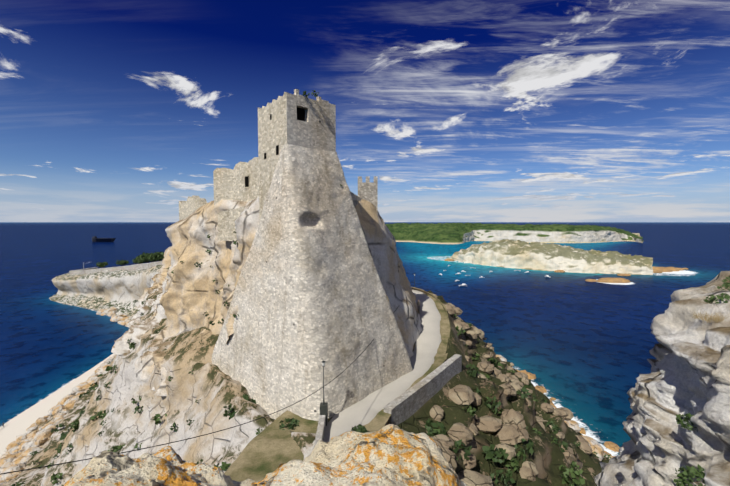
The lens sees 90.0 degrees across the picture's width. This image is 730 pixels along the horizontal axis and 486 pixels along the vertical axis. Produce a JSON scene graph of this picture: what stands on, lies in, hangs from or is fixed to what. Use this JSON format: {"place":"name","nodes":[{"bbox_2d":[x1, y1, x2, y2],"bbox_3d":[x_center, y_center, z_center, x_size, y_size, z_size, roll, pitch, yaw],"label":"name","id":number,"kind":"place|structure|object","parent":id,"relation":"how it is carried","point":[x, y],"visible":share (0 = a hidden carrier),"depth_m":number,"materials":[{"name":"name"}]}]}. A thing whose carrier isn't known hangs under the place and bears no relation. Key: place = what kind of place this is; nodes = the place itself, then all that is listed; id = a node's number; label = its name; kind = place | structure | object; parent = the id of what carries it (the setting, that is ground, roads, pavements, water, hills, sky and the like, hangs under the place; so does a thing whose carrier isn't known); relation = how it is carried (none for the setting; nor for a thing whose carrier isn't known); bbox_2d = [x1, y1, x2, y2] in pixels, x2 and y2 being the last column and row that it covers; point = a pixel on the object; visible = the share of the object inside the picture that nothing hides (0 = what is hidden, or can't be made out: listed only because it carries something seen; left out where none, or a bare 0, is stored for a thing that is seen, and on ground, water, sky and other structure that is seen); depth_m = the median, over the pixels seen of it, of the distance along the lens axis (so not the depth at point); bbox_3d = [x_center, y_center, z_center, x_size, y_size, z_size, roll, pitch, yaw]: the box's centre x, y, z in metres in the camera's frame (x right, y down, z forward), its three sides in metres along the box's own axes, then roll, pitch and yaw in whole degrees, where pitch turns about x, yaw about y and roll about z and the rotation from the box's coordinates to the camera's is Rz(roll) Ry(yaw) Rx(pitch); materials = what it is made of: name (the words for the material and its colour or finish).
{"place":"outdoors","nodes":[
{"label":"outdoors","id":0,"kind":"place"},
{"bbox_2d":[0,353,114,456],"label":"beach road","id":1,"kind":"structure","parent":0,"point":[14,427],"depth_m":114.08,"materials":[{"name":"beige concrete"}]},
{"bbox_2d":[49,265,162,319],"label":"headland","id":2,"kind":"structure","parent":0,"point":[121,290],"depth_m":265.84,"materials":[{"name":"grey stone"}]},
{"bbox_2d":[96,307,130,326],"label":"cove boulders","id":3,"kind":"object","parent":2,"relation":"on","point":[121,319],"visible":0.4,"depth_m":235.72,"materials":[{"name":"beige stone"}]},
{"bbox_2d":[69,261,161,274],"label":"wall","id":4,"kind":"structure","parent":2,"relation":"on","point":[128,268],"depth_m":272.79,"materials":[{"name":"beige stone"}]},
{"bbox_2d":[2,290,315,485],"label":"rocky hillside","id":5,"kind":"structure","parent":0,"point":[212,387],"depth_m":44.47,"materials":[{"name":"beige stone"}]},
{"bbox_2d":[0,354,115,485],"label":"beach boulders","id":6,"kind":"object","parent":5,"relation":"on","point":[21,448],"visible":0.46,"depth_m":91.52,"materials":[{"name":"beige stone"}]},
{"bbox_2d":[111,196,258,395],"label":"rock cliff","id":7,"kind":"structure","parent":0,"point":[186,300],"depth_m":49.19,"materials":[{"name":"beige stone"}]},
{"bbox_2d":[179,195,206,220],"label":"castle wall","id":8,"kind":"structure","parent":7,"relation":"on","point":[190,205],"depth_m":61.76,"materials":[{"name":"beige stone"}]},
{"bbox_2d":[218,207,244,240],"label":"castle wall","id":9,"kind":"structure","parent":7,"relation":"attached to","point":[226,223],"depth_m":44.74,"materials":[{"name":"beige stone"}]},
{"bbox_2d":[213,157,258,205],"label":"castle wall","id":10,"kind":"structure","parent":7,"relation":"on","point":[228,184],"depth_m":46.06,"materials":[{"name":"beige stone"}]},
{"bbox_2d":[244,175,249,187],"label":"castle window frames","id":11,"kind":"structure","parent":10,"relation":"in","point":[244,181],"depth_m":44.51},
{"bbox_2d":[245,176,248,186],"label":"castle windows","id":12,"kind":"structure","parent":10,"relation":"in","point":[246,181],"depth_m":44.60,"materials":[{"name":"black"}]},
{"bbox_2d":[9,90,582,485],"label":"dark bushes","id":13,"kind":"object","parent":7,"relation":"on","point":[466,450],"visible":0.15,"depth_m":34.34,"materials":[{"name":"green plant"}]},
{"bbox_2d":[212,144,412,420],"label":"fortress wall","id":14,"kind":"structure","parent":7,"relation":"on","point":[309,296],"depth_m":32.56,"materials":[{"name":"grey stone"}]},
{"bbox_2d":[0,306,398,474],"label":"power cable","id":15,"kind":"object","parent":14,"relation":"attached to","point":[188,438],"visible":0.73,"depth_m":13.05,"materials":[{"name":"black plastic"}]},
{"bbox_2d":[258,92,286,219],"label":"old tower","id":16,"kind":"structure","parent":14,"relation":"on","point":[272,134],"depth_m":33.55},
{"bbox_2d":[264,108,304,158],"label":"windows","id":17,"kind":"structure","parent":16,"relation":"in","point":[300,114],"depth_m":32.75,"materials":[{"name":"black"}]},
{"bbox_2d":[258,89,335,151],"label":"tower","id":18,"kind":"structure","parent":14,"relation":"on","point":[316,129],"depth_m":32.96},
{"bbox_2d":[313,415,325,448],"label":"stone pillar","id":19,"kind":"structure","parent":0,"point":[320,432],"depth_m":26.20,"materials":[{"name":"grey stone"}]},
{"bbox_2d":[224,292,450,481],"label":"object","id":20,"kind":"structure","parent":0,"point":[271,447],"depth_m":26.25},
{"bbox_2d":[320,276,414,425],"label":"lamp posts","id":21,"kind":"object","parent":20,"relation":"on","point":[323,408],"visible":0.6,"depth_m":27.95,"materials":[{"name":"grey metal"}]},
{"bbox_2d":[355,197,422,357],"bbox_3d":[1.552,3.638,56.731,14.867,21.531,32.220,0,3,2],"label":"castle rock","id":22,"kind":"object","parent":20,"relation":"on","point":[381,243],"visible":0.79,"depth_m":44.98,"materials":[{"name":"grey stone"}]},
{"bbox_2d":[358,176,377,257],"bbox_3d":[0.367,2.560,47.794,2.500,22.050,2.500,0,3,2],"label":"castle turret","id":23,"kind":"object","parent":22,"relation":"on","point":[367,190],"visible":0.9,"depth_m":46.01,"materials":[{"name":"beige stone"}]},
{"bbox_2d":[350,191,365,237],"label":"castle wall","id":24,"kind":"structure","parent":0,"point":[355,198],"depth_m":43.98,"materials":[{"name":"grey stone"}]},
{"bbox_2d":[0,222,729,455],"bbox_3d":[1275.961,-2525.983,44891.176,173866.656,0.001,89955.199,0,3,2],"label":"sea","id":25,"kind":"structure","parent":0,"point":[578,345],"depth_m":269.55,"materials":[{"name":"liquid"}]},
{"bbox_2d":[92,236,115,241],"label":"cargo ship","id":26,"kind":"object","parent":25,"relation":"on","point":[95,239],"visible":0.94,"depth_m":1125.61,"materials":[{"name":"grey metal"}]},
{"bbox_2d":[439,265,549,286],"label":"boats","id":27,"kind":"object","parent":25,"relation":"on","point":[464,284],"visible":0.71,"depth_m":426.30,"materials":[{"name":"white"}]},
{"bbox_2d":[516,369,619,456],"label":"shore rocks","id":28,"kind":"object","parent":25,"relation":"in","point":[612,446],"visible":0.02,"depth_m":120.95,"materials":[{"name":"brown stone"}]},
{"bbox_2d":[585,279,596,281],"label":"rock","id":29,"kind":"object","parent":25,"relation":"in","point":[591,280],"visible":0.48,"depth_m":382.25,"materials":[{"name":"orange stone"}]},
{"bbox_2d":[597,277,629,282],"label":"rock islet","id":30,"kind":"object","parent":25,"relation":"in","point":[612,280],"visible":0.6,"depth_m":374.86,"materials":[{"name":"orange stone"}]},
{"bbox_2d":[652,266,662,272],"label":"rock","id":31,"kind":"object","parent":25,"relation":"in","point":[657,269],"visible":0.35,"depth_m":445.83,"materials":[{"name":"stone"}]},
{"bbox_2d":[660,267,672,271],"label":"rock","id":32,"kind":"object","parent":25,"relation":"in","point":[664,269],"visible":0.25,"depth_m":455.94,"materials":[{"name":"stone"}]},
{"bbox_2d":[665,267,678,270],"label":"rock","id":33,"kind":"object","parent":25,"relation":"in","point":[673,269],"visible":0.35,"depth_m":463.12,"materials":[{"name":"stone"}]},
{"bbox_2d":[0,0,729,221],"label":"sky","id":34,"kind":"structure","parent":0,"point":[111,110],"materials":[{"name":"blue"}]},
{"bbox_2d":[16,184,729,485],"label":"green bushes","id":35,"kind":"object","parent":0,"point":[159,256],"visible":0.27,"depth_m":39.72,"materials":[{"name":"green plant"}]},
{"bbox_2d":[307,289,440,456],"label":"foot path","id":36,"kind":"structure","parent":0,"point":[366,410],"depth_m":35.51,"materials":[{"name":"beige concrete"}]},
{"bbox_2d":[385,287,609,485],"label":"grassy slope","id":37,"kind":"structure","parent":0,"point":[547,458],"depth_m":39.50,"materials":[{"name":"green plant"}]},
{"bbox_2d":[384,354,461,424],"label":"parapet wall","id":38,"kind":"structure","parent":37,"relation":"on","point":[407,404],"depth_m":34.31,"materials":[{"name":"grey stone"}]},
{"bbox_2d":[430,293,592,485],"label":"boulders","id":39,"kind":"object","parent":37,"relation":"on","point":[512,430],"visible":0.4,"depth_m":36.94,"materials":[{"name":"brown stone"}]},
{"bbox_2d":[496,355,612,460],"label":"shoreline rocks","id":40,"kind":"object","parent":37,"relation":"on","point":[596,446],"visible":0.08,"depth_m":87.17,"materials":[{"name":"beige stone"}]},
{"bbox_2d":[385,223,643,243],"bbox_3d":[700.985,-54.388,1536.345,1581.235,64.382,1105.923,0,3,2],"label":"distant island","id":41,"kind":"structure","parent":0,"point":[448,233],"depth_m":1151.03,"materials":[{"name":"green plant"}]},
{"bbox_2d":[447,239,652,274],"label":"island","id":42,"kind":"structure","parent":0,"point":[517,254],"depth_m":474.15,"materials":[{"name":"beige stone"}]},
{"bbox_2d":[594,271,729,485],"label":"cliff","id":43,"kind":"structure","parent":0,"point":[690,369],"depth_m":12.03,"materials":[{"name":"grey stone"}]},
{"bbox_2d":[691,310,728,322],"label":"dry grass","id":44,"kind":"structure","parent":43,"relation":"on","point":[710,318],"depth_m":11.59,"materials":[{"name":"beige plant"}]},
{"bbox_3d":[-1.651,17.535,0.114,17.361,31.854,15.485,0,3,2],"label":"plateau rock","id":45,"kind":"object","parent":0,"visible":0},
{"bbox_2d":[64,446,255,485],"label":"foreground rock","id":46,"kind":"object","parent":45,"relation":"on","point":[167,466],"visible":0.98,"depth_m":3.38,"materials":[{"name":"beige stone"}]},
{"bbox_2d":[251,424,466,485],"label":"foreground rock","id":47,"kind":"object","parent":45,"relation":"on","point":[391,455],"visible":1,"depth_m":3.61,"materials":[{"name":"beige stone"}]}
]}

